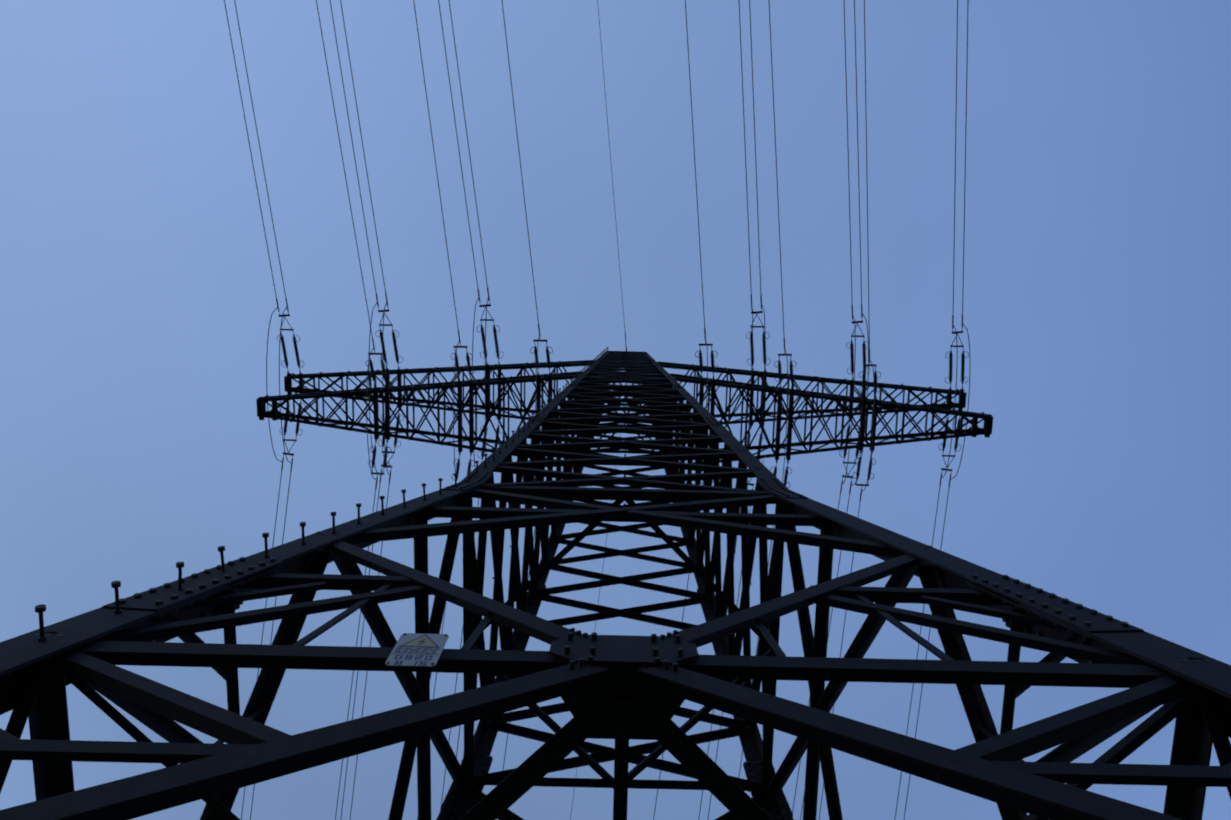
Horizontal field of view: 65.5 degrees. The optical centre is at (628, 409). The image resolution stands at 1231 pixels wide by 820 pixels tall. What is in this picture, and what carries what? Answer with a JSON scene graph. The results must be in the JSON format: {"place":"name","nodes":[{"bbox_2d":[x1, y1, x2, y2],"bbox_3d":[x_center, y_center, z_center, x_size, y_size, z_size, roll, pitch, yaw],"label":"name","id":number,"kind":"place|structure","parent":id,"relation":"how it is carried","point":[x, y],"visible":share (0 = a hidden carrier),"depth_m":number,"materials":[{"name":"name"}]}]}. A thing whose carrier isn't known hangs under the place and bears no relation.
{"place":"outdoors","nodes":[
{"label":"outdoors","id":0,"kind":"place"},
{"bbox_2d":[0,0,1230,819],"label":"sky","id":1,"kind":"structure","parent":0,"point":[138,302],"materials":[{"name":"blue"}]},
{"label":"ground","id":2,"kind":"structure","parent":0,"visible":0},
{"bbox_2d":[0,0,1230,819],"bbox_3d":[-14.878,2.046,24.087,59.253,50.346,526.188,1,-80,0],"label":"lattice tower","id":3,"kind":"structure","parent":2,"relation":"on","point":[621,690],"depth_m":8.37,"materials":[{"name":"metal"}]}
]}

